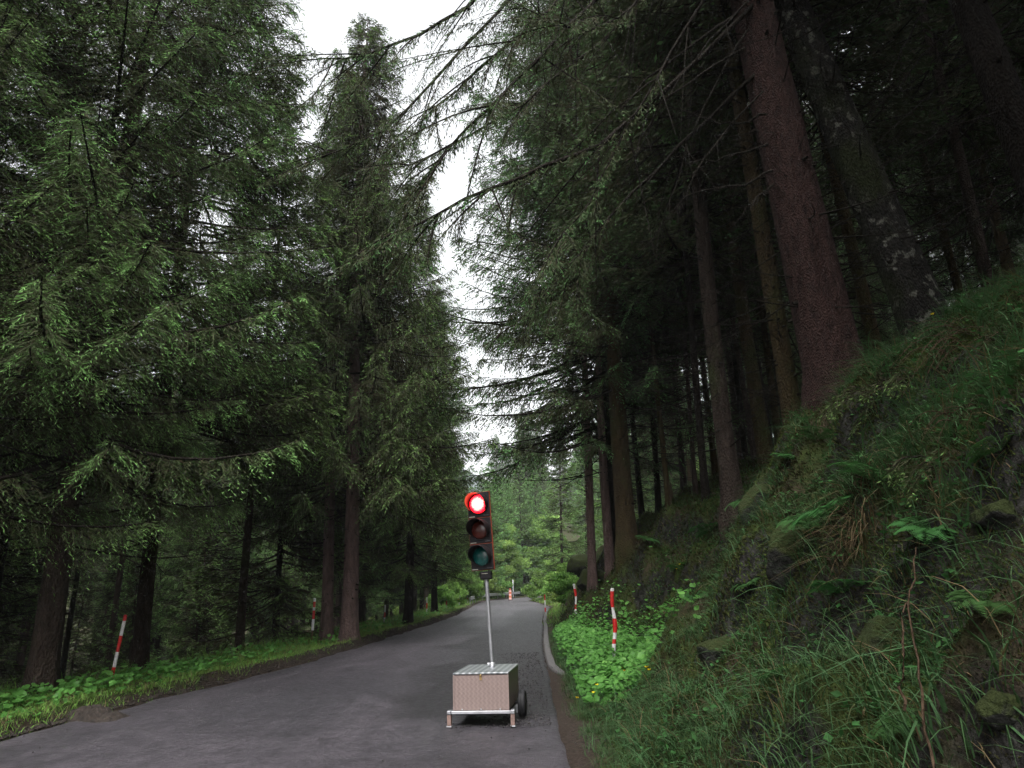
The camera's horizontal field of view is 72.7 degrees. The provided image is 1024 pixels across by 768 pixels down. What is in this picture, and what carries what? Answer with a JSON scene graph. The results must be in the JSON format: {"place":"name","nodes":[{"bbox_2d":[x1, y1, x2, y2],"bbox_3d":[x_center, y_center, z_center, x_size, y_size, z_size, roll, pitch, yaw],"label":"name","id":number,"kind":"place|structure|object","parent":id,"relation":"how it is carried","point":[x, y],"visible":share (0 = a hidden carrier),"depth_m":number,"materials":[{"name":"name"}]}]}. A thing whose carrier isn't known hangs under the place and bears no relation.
{"place":"outdoors","nodes":[
{"label":"outdoors","id":0,"kind":"place"},
{"bbox_2d":[0,596,569,767],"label":"road","id":1,"kind":"structure","parent":0,"point":[393,684],"depth_m":8.55,"materials":[{"name":"asphalt"}]},
{"bbox_2d":[404,652,551,728],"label":"asphalt crumbs","id":2,"kind":"object","parent":1,"relation":"on","point":[508,718],"visible":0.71,"depth_m":9.43,"materials":[{"name":"asphalt"}]},
{"bbox_2d":[446,491,526,726],"bbox_3d":[-0.287,2.743,8.878,0.848,2.755,1.313,-4,-17,6],"label":"traffic light","id":3,"kind":"object","parent":1,"relation":"on","point":[491,688],"visible":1,"depth_m":8.39,"materials":[{"name":"metal"}]},
{"bbox_2d":[543,609,564,674],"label":"kerb","id":4,"kind":"structure","parent":1,"relation":"on","point":[550,661],"depth_m":15.88,"materials":[{"name":"concrete"}]},
{"bbox_2d":[2,0,1008,481],"label":"sky","id":5,"kind":"structure","parent":0,"point":[326,22],"materials":[{"name":"white"}]},
{"bbox_2d":[0,255,1023,767],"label":"ground","id":6,"kind":"structure","parent":0,"point":[948,744],"depth_m":4.52,"materials":[{"name":"plant"}]},
{"bbox_2d":[0,487,36,694],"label":"young spruce","id":7,"kind":"object","parent":6,"relation":"on","point":[8,663],"visible":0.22,"depth_m":27.64,"materials":[{"name":"green plant"}]},
{"bbox_2d":[0,119,55,613],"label":"spruce tree","id":8,"kind":"object","parent":6,"relation":"on","point":[21,585],"visible":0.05,"depth_m":22.76,"materials":[{"name":"green plant"}]},
{"bbox_2d":[0,284,59,625],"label":"spruce tree","id":9,"kind":"object","parent":6,"relation":"on","point":[18,609],"visible":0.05,"depth_m":28.18,"materials":[{"name":"green plant"}]},
{"bbox_2d":[0,0,64,430],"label":"spruce tree","id":10,"kind":"object","parent":6,"relation":"on","point":[15,130],"visible":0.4,"depth_m":12.11,"materials":[{"name":"green plant"}]},
{"bbox_2d":[0,327,109,687],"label":"spruce tree","id":11,"kind":"object","parent":6,"relation":"on","point":[23,648],"visible":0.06,"depth_m":36.61,"materials":[{"name":"plant"}]},
{"bbox_2d":[0,56,128,657],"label":"spruce tree","id":12,"kind":"object","parent":6,"relation":"on","point":[38,470],"visible":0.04,"depth_m":24.36,"materials":[{"name":"green plant"}]},
{"bbox_2d":[0,131,150,663],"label":"spruce tree","id":13,"kind":"object","parent":6,"relation":"on","point":[100,499],"visible":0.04,"depth_m":27.13,"materials":[{"name":"green plant"}]},
{"bbox_2d":[61,559,99,681],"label":"young spruce","id":14,"kind":"object","parent":6,"relation":"on","point":[76,647],"visible":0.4,"depth_m":51.68,"materials":[{"name":"green plant"}]},
{"bbox_2d":[30,373,133,678],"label":"spruce tree","id":15,"kind":"object","parent":6,"relation":"on","point":[70,619],"visible":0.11,"depth_m":43.05,"materials":[{"name":"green plant"}]},
{"bbox_2d":[0,1,179,655],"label":"spruce tree","id":16,"kind":"object","parent":6,"relation":"on","point":[5,546],"visible":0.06,"depth_m":17.27,"materials":[{"name":"green plant"}]},
{"bbox_2d":[67,704,129,722],"bbox_3d":[-5.635,4.433,9.353,1.273,0.254,0.700,-6,-17,14],"label":"soil heap","id":17,"kind":"object","parent":6,"relation":"on","point":[96,713],"visible":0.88,"depth_m":9.17,"materials":[{"name":"soil"}]},
{"bbox_2d":[73,550,128,676],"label":"young spruce","id":18,"kind":"object","parent":6,"relation":"on","point":[99,655],"visible":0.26,"depth_m":43.90,"materials":[{"name":"green plant"}]},
{"bbox_2d":[0,0,216,606],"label":"spruce tree","id":19,"kind":"object","parent":6,"relation":"on","point":[10,38],"visible":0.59,"depth_m":11.64,"materials":[{"name":"green plant"}]},
{"bbox_2d":[69,366,148,679],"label":"spruce tree","id":20,"kind":"object","parent":6,"relation":"on","point":[95,569],"visible":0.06,"depth_m":50.84,"materials":[{"name":"plant"}]},
{"bbox_2d":[41,210,197,676],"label":"spruce tree","id":21,"kind":"object","parent":6,"relation":"on","point":[114,615],"visible":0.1,"depth_m":34.19,"materials":[{"name":"plant"}]},
{"bbox_2d":[94,534,161,674],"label":"young spruce","id":22,"kind":"object","parent":6,"relation":"on","point":[126,642],"visible":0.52,"depth_m":28.71,"materials":[{"name":"green plant"}]},
{"bbox_2d":[99,537,170,670],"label":"young spruce","id":23,"kind":"object","parent":6,"relation":"on","point":[156,634],"visible":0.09,"depth_m":37.09,"materials":[{"name":"green plant"}]},
{"bbox_2d":[99,372,202,649],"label":"spruce tree","id":24,"kind":"object","parent":6,"relation":"on","point":[167,585],"visible":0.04,"depth_m":44.61,"materials":[{"name":"green plant"}]},
{"bbox_2d":[0,0,345,696],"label":"spruce tree","id":25,"kind":"object","parent":6,"relation":"on","point":[43,662],"visible":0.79,"depth_m":12.39,"materials":[{"name":"green plant"}]},
{"bbox_2d":[0,0,355,672],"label":"spruce tree","id":26,"kind":"object","parent":6,"relation":"on","point":[281,404],"visible":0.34,"depth_m":17.88,"materials":[{"name":"green plant"}]},
{"bbox_2d":[160,511,231,665],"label":"young spruce","id":27,"kind":"object","parent":6,"relation":"on","point":[207,627],"visible":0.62,"depth_m":29.95,"materials":[{"name":"green plant"}]},
{"bbox_2d":[120,271,272,658],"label":"spruce tree","id":28,"kind":"object","parent":6,"relation":"on","point":[171,626],"visible":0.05,"depth_m":43.51,"materials":[{"name":"green plant"}]},
{"bbox_2d":[172,533,234,655],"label":"young spruce","id":29,"kind":"object","parent":6,"relation":"on","point":[191,629],"visible":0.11,"depth_m":40.68,"materials":[{"name":"green plant"}]},
{"bbox_2d":[152,345,263,640],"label":"spruce tree","id":30,"kind":"object","parent":6,"relation":"on","point":[184,563],"visible":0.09,"depth_m":42.03,"materials":[{"name":"green plant"}]},
{"bbox_2d":[160,216,274,657],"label":"spruce tree","id":31,"kind":"object","parent":6,"relation":"on","point":[218,528],"visible":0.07,"depth_m":35.92,"materials":[{"name":"green plant"}]},
{"bbox_2d":[0,604,461,723],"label":"verge plants","id":32,"kind":"object","parent":6,"relation":"on","point":[19,695],"visible":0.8,"depth_m":11.99,"materials":[{"name":"green plant"}]},
{"bbox_2d":[0,606,468,739],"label":"soil clods","id":33,"kind":"object","parent":6,"relation":"on","point":[131,702],"visible":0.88,"depth_m":13.82,"materials":[{"name":"soil"}]},
{"bbox_2d":[173,79,346,652],"bbox_3d":[-8.102,-1.743,22.138,5.060,20.640,5.420,-5,-17,12],"label":"spruce tree","id":34,"kind":"object","parent":6,"relation":"on","point":[242,599],"visible":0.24,"depth_m":20.46,"materials":[{"name":"green plant"}]},
{"bbox_2d":[166,269,371,662],"bbox_3d":[-8.242,2.479,25.279,6.467,15.340,6.503,-2,-17,0],"label":"spruce tree","id":35,"kind":"object","parent":6,"relation":"on","point":[285,599],"visible":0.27,"depth_m":23.66,"materials":[{"name":"green plant"}]},
{"bbox_2d":[251,494,321,641],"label":"spruce tree","id":36,"kind":"object","parent":6,"relation":"on","point":[271,564],"visible":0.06,"depth_m":63.65,"materials":[{"name":"green plant"}]},
{"bbox_2d":[0,561,596,741],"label":"verge grass","id":37,"kind":"structure","parent":6,"relation":"on","point":[298,650],"depth_m":13.19,"materials":[{"name":"plant"}]},
{"bbox_2d":[201,69,453,640],"bbox_3d":[-6.534,-1.946,24.548,7.472,22.134,8.018,-13,-20,33],"label":"spruce tree","id":38,"kind":"object","parent":6,"relation":"on","point":[327,623],"visible":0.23,"depth_m":22.40,"materials":[{"name":"green plant"}]},
{"bbox_2d":[253,216,421,629],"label":"spruce tree","id":39,"kind":"object","parent":6,"relation":"on","point":[370,542],"visible":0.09,"depth_m":29.51,"materials":[{"name":"green plant"}]},
{"bbox_2d":[271,216,437,625],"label":"spruce tree","id":40,"kind":"object","parent":6,"relation":"on","point":[361,612],"depth_m":33.76,"materials":[{"name":"green plant"}]},
{"bbox_2d":[227,12,497,641],"bbox_3d":[-4.658,-2.911,24.151,8.034,23.800,8.622,-3,-17,4],"label":"spruce tree","id":41,"kind":"object","parent":6,"relation":"on","point":[385,495],"visible":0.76,"depth_m":22.59,"materials":[{"name":"green plant"}]},
{"bbox_2d":[335,175,498,623],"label":"spruce tree","id":42,"kind":"object","parent":6,"relation":"on","point":[408,573],"visible":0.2,"depth_m":30.98,"materials":[{"name":"green plant"}]},
{"bbox_2d":[392,284,493,611],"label":"spruce tree","id":43,"kind":"object","parent":6,"relation":"on","point":[434,601],"visible":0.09,"depth_m":42.32,"materials":[{"name":"green plant"}]},
{"bbox_2d":[470,483,511,598],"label":"young tree","id":44,"kind":"object","parent":6,"relation":"on","point":[495,543],"visible":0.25,"depth_m":85.23,"materials":[{"name":"plant"}]},
{"bbox_2d":[494,539,521,596],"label":"young tree","id":45,"kind":"object","parent":6,"relation":"on","point":[511,550],"visible":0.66,"depth_m":92.43,"materials":[{"name":"green plant"}]},
{"bbox_2d":[496,479,532,596],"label":"young tree","id":46,"kind":"object","parent":6,"relation":"on","point":[508,493],"visible":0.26,"depth_m":103.93,"materials":[{"name":"plant"}]},
{"bbox_2d":[504,466,550,595],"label":"young tree","id":47,"kind":"object","parent":6,"relation":"on","point":[520,504],"visible":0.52,"depth_m":108.48,"materials":[{"name":"plant"}]},
{"bbox_2d":[518,514,559,574],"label":"young tree","id":48,"kind":"object","parent":6,"relation":"on","point":[535,534],"visible":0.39,"depth_m":107.97,"materials":[{"name":"green plant"}]},
{"bbox_2d":[525,470,553,587],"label":"young tree","id":49,"kind":"object","parent":6,"relation":"on","point":[536,497],"visible":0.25,"depth_m":112.80,"materials":[{"name":"plant"}]},
{"bbox_2d":[524,425,586,600],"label":"young tree","id":50,"kind":"object","parent":6,"relation":"on","point":[564,507],"visible":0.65,"depth_m":66.88,"materials":[{"name":"plant"}]},
{"bbox_2d":[545,571,578,603],"bbox_3d":[2.788,10.301,34.548,2.259,2.047,2.341,0,-17,-5],"label":"leafy shrub","id":51,"kind":"object","parent":6,"relation":"on","point":[564,581],"visible":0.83,"depth_m":34.22,"materials":[{"name":"green plant"}]},
{"bbox_2d":[555,428,602,562],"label":"young tree","id":52,"kind":"object","parent":6,"relation":"on","point":[577,521],"visible":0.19,"depth_m":85.04,"materials":[{"name":"plant"}]},
{"bbox_2d":[407,0,755,590],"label":"spruce tree","id":53,"kind":"object","parent":6,"relation":"on","point":[592,579],"visible":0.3,"depth_m":25.33,"materials":[{"name":"green plant"}]},
{"bbox_2d":[463,0,705,580],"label":"spruce tree","id":54,"kind":"object","parent":6,"relation":"on","point":[609,558],"visible":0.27,"depth_m":23.95,"materials":[{"name":"green plant"}]},
{"bbox_2d":[227,0,961,412],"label":"spruce tree","id":55,"kind":"object","parent":6,"relation":"on","point":[823,322],"visible":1,"depth_m":10.45,"materials":[{"name":"green plant"}]},
{"bbox_2d":[522,59,678,546],"bbox_3d":[3.114,-5.039,28.848,6.325,24.825,6.776,-7,-18,17],"label":"spruce tree","id":56,"kind":"object","parent":6,"relation":"on","point":[611,493],"visible":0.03,"depth_m":26.00,"materials":[{"name":"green plant"}]},
{"bbox_2d":[450,0,755,572],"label":"spruce tree","id":57,"kind":"object","parent":6,"relation":"on","point":[626,533],"visible":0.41,"depth_m":22.22,"materials":[{"name":"green plant"}]},
{"bbox_2d":[556,323,691,515],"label":"spruce tree","id":58,"kind":"object","parent":6,"relation":"on","point":[640,501],"visible":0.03,"depth_m":30.98,"materials":[{"name":"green plant"}]},
{"bbox_2d":[552,546,710,705],"bbox_3d":[2.512,4.827,15.774,3.204,2.547,15.072,-2,-17,0],"label":"butterbur","id":59,"kind":"object","parent":6,"relation":"on","point":[608,671],"visible":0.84,"depth_m":12.55,"materials":[{"name":"green plant"}]},
{"bbox_2d":[552,9,750,507],"bbox_3d":[4.525,-6.927,24.350,6.422,24.453,5.995,-7,-18,17],"label":"spruce tree","id":60,"kind":"object","parent":6,"relation":"on","point":[665,477],"visible":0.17,"depth_m":21.99,"materials":[{"name":"green plant"}]},
{"bbox_2d":[589,115,726,512],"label":"spruce tree","id":61,"kind":"object","parent":6,"relation":"on","point":[657,493],"visible":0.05,"depth_m":27.09,"materials":[{"name":"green plant"}]},
{"bbox_2d":[572,3,762,493],"bbox_3d":[4.870,-8.088,25.643,6.796,26.067,6.357,13,-22,-41],"label":"spruce tree","id":62,"kind":"object","parent":6,"relation":"on","point":[694,471],"visible":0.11,"depth_m":22.82,"materials":[{"name":"plant"}]},
{"bbox_2d":[626,341,709,499],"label":"spruce tree","id":63,"kind":"object","parent":6,"relation":"on","point":[651,483],"visible":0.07,"depth_m":49.95,"materials":[{"name":"green plant"}]},
{"bbox_2d":[563,0,785,502],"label":"spruce tree","id":64,"kind":"object","parent":6,"relation":"on","point":[703,471],"visible":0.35,"depth_m":19.84,"materials":[{"name":"green plant"}]},
{"bbox_2d":[534,0,815,539],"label":"spruce tree","id":65,"kind":"object","parent":6,"relation":"on","point":[729,471],"visible":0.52,"depth_m":16.02,"materials":[{"name":"green plant"}]},
{"bbox_2d":[626,290,740,489],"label":"spruce tree","id":66,"kind":"object","parent":6,"relation":"on","point":[683,483],"visible":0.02,"depth_m":29.32,"materials":[{"name":"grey plant"}]},
{"bbox_2d":[632,352,736,504],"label":"spruce tree","id":67,"kind":"object","parent":6,"relation":"on","point":[689,472],"visible":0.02,"depth_m":59.10,"materials":[{"name":"green plant"}]},
{"bbox_2d":[638,170,764,474],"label":"spruce tree","id":68,"kind":"object","parent":6,"relation":"on","point":[713,454],"visible":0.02,"depth_m":26.61,"materials":[{"name":"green plant"}]},
{"bbox_2d":[696,636,732,670],"bbox_3d":[1.993,2.586,6.677,0.428,0.339,0.331,-12,-20,31],"label":"mossy rock","id":69,"kind":"object","parent":6,"relation":"on","point":[707,656],"visible":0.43,"depth_m":6.62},
{"bbox_2d":[608,0,848,466],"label":"spruce tree","id":70,"kind":"object","parent":6,"relation":"on","point":[752,381],"visible":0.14,"depth_m":19.19,"materials":[{"name":"green plant"}]},
{"bbox_2d":[672,199,787,458],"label":"spruce tree","id":71,"kind":"object","parent":6,"relation":"on","point":[744,445],"visible":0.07,"depth_m":27.98,"materials":[{"name":"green plant"}]},
{"bbox_2d":[560,0,907,424],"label":"spruce tree","id":72,"kind":"object","parent":6,"relation":"on","point":[783,361],"visible":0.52,"depth_m":13.30,"materials":[{"name":"green plant"}]},
{"bbox_2d":[640,35,830,462],"bbox_3d":[7.991,-10.437,26.305,6.995,28.684,7.479,-3,-17,6],"label":"spruce tree","id":73,"kind":"object","parent":6,"relation":"on","point":[752,446],"visible":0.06,"depth_m":22.88,"materials":[{"name":"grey plant"}]},
{"bbox_2d":[683,295,789,460],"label":"spruce tree","id":74,"kind":"object","parent":6,"relation":"on","point":[738,442],"visible":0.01,"depth_m":33.35,"materials":[{"name":"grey plant"}]},
{"bbox_2d":[738,483,772,528],"bbox_3d":[3.025,1.510,8.382,0.560,0.634,0.367,-9,-18,22],"label":"mossy rock","id":75,"kind":"object","parent":6,"relation":"on","point":[764,488],"visible":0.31,"depth_m":8.30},
{"bbox_2d":[694,101,857,447],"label":"spruce tree","id":76,"kind":"object","parent":6,"relation":"on","point":[775,414],"visible":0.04,"depth_m":25.23,"materials":[{"name":"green plant"}]},
{"bbox_2d":[766,523,804,591],"bbox_3d":[2.349,1.475,5.751,0.559,0.675,0.421,2,-17,-11],"label":"mossy rock","id":77,"kind":"object","parent":6,"relation":"on","point":[784,561],"visible":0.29,"depth_m":5.66,"materials":[{"name":"stone"}]},
{"bbox_2d":[552,284,1023,767],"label":"moss","id":78,"kind":"object","parent":6,"relation":"on","point":[735,555],"visible":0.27,"depth_m":5.63,"materials":[{"name":"plant"}]},
{"bbox_2d":[565,0,1016,345],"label":"spruce tree","id":79,"kind":"object","parent":6,"relation":"on","point":[848,143],"visible":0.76,"depth_m":11.15,"materials":[{"name":"grey plant"}]},
{"bbox_2d":[567,276,1023,767],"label":"bank herbs","id":80,"kind":"object","parent":6,"relation":"on","point":[836,693],"visible":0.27,"depth_m":5.11,"materials":[{"name":"plant"}]},
{"bbox_2d":[655,0,964,356],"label":"spruce tree","id":81,"kind":"object","parent":6,"relation":"on","point":[863,295],"visible":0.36,"depth_m":14.20,"materials":[{"name":"green plant"}]},
{"bbox_2d":[765,449,889,597],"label":"dry grass","id":82,"kind":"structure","parent":6,"relation":"on","point":[860,532],"depth_m":4.67,"materials":[{"name":"plant"}]},
{"bbox_2d":[804,579,868,597],"bbox_3d":[2.191,1.351,4.612,0.484,0.069,0.386,-3,-36,24],"label":"fern","id":83,"kind":"object","parent":6,"relation":"on","point":[828,587],"visible":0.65,"depth_m":4.63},
{"bbox_2d":[740,40,948,353],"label":"spruce tree","id":84,"kind":"object","parent":6,"relation":"on","point":[875,294],"visible":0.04,"depth_m":30.63,"materials":[{"name":"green plant"}]},
{"bbox_2d":[819,141,900,352],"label":"spruce tree","id":85,"kind":"object","parent":6,"relation":"on","point":[880,327],"visible":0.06,"depth_m":44.91,"materials":[{"name":"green plant"}]},
{"bbox_2d":[815,367,919,439],"bbox_3d":[3.324,0.215,6.309,0.958,0.550,1.222,-13,-20,33],"label":"spruce brush","id":86,"kind":"object","parent":6,"relation":"on","point":[864,396],"visible":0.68,"depth_m":6.21,"materials":[{"name":"plant"}]},
{"bbox_2d":[848,615,901,669],"bbox_3d":[2.164,1.531,4.038,0.421,0.368,0.422,3,-18,-16],"label":"mossy rock","id":87,"kind":"object","parent":6,"relation":"on","point":[875,641],"visible":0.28,"depth_m":3.92,"materials":[{"name":"stone"}]},
{"bbox_2d":[873,708,919,740],"bbox_3d":[1.571,1.364,2.806,0.256,0.034,0.236,-14,-11,-40],"label":"mossy rock","id":88,"kind":"object","parent":6,"relation":"on","point":[891,727],"visible":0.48,"depth_m":2.80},
{"bbox_2d":[806,0,1012,328],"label":"spruce tree","id":89,"kind":"object","parent":6,"relation":"on","point":[958,195],"visible":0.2,"depth_m":19.88,"materials":[{"name":"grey plant"}]},
{"bbox_2d":[804,0,1023,301],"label":"spruce tree","id":90,"kind":"object","parent":6,"relation":"on","point":[978,241],"visible":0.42,"depth_m":17.53,"materials":[{"name":"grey plant"}]},
{"bbox_2d":[828,104,999,346],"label":"spruce tree","id":91,"kind":"object","parent":6,"relation":"on","point":[880,286],"visible":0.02,"depth_m":42.22,"materials":[{"name":"green plant"}]},
{"bbox_2d":[877,446,952,506],"bbox_3d":[2.651,0.510,4.020,0.981,0.375,0.376,-9,-18,22],"label":"spruce brush","id":92,"kind":"object","parent":6,"relation":"on","point":[895,464],"visible":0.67,"depth_m":4.16,"materials":[{"name":"plant"}]},
{"bbox_2d":[809,0,1022,303],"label":"spruce tree","id":93,"kind":"object","parent":6,"relation":"on","point":[957,284],"visible":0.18,"depth_m":22.50,"materials":[{"name":"green plant"}]},
{"bbox_2d":[907,547,935,767],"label":"dry stick","id":94,"kind":"object","parent":6,"relation":"on","point":[922,701],"visible":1,"depth_m":2.28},
{"bbox_2d":[887,516,955,543],"bbox_3d":[2.368,0.801,3.920,0.417,0.060,0.450,-8,3,3],"label":"fern","id":95,"kind":"object","parent":6,"relation":"on","point":[932,531],"visible":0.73,"depth_m":3.91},
{"bbox_2d":[826,0,1023,249],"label":"spruce tree","id":96,"kind":"object","parent":6,"relation":"on","point":[991,61],"visible":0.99,"depth_m":9.77,"materials":[{"name":"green plant"}]},
{"bbox_2d":[884,316,997,396],"bbox_3d":[3.738,-0.205,5.541,1.373,0.765,0.790,-7,-18,17],"label":"dead brush","id":97,"kind":"object","parent":6,"relation":"on","point":[959,328],"visible":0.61,"depth_m":5.58,"materials":[{"name":"plant"}]},
{"bbox_2d":[882,1,1023,286],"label":"spruce tree","id":98,"kind":"object","parent":6,"relation":"on","point":[999,237],"visible":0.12,"depth_m":30.83,"materials":[{"name":"green plant"}]},
{"bbox_2d":[883,3,1023,293],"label":"spruce tree","id":99,"kind":"object","parent":6,"relation":"on","point":[1011,238],"visible":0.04,"depth_m":34.30,"materials":[{"name":"green plant"}]},
{"bbox_2d":[906,0,1023,118],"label":"spruce tree","id":100,"kind":"object","parent":6,"relation":"on","point":[1017,66],"visible":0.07,"depth_m":21.25,"materials":[{"name":"green plant"}]},
{"bbox_2d":[911,0,1023,232],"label":"spruce tree","id":101,"kind":"object","parent":6,"relation":"on","point":[1004,224],"visible":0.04,"depth_m":27.13,"materials":[{"name":"green plant"}]},
{"bbox_2d":[944,588,1016,617],"bbox_3d":[1.733,0.785,2.539,0.305,0.044,0.244,-1,4,-20],"label":"fern","id":102,"kind":"object","parent":6,"relation":"on","point":[981,603],"visible":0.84,"depth_m":2.51,"materials":[{"name":"plant"}]},
{"bbox_2d":[963,434,1019,469],"bbox_3d":[2.550,0.326,3.659,0.376,0.054,0.406,17,-45,-34],"label":"fern","id":103,"kind":"object","parent":6,"relation":"on","point":[986,452],"visible":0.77,"depth_m":3.66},
{"bbox_2d":[969,499,1016,529],"bbox_3d":[2.490,0.682,3.539,0.225,0.174,0.267,0,-17,-4],"label":"mossy rock","id":104,"kind":"object","parent":6,"relation":"on","point":[992,511],"visible":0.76,"depth_m":3.47,"materials":[{"name":"stone"}]},
{"bbox_2d":[974,689,1021,729],"bbox_3d":[1.589,1.055,2.265,0.177,0.120,0.155,0,-17,-5],"label":"mossy rock","id":105,"kind":"object","parent":6,"relation":"on","point":[995,707],"visible":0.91,"depth_m":2.21,"materials":[{"name":"stone"}]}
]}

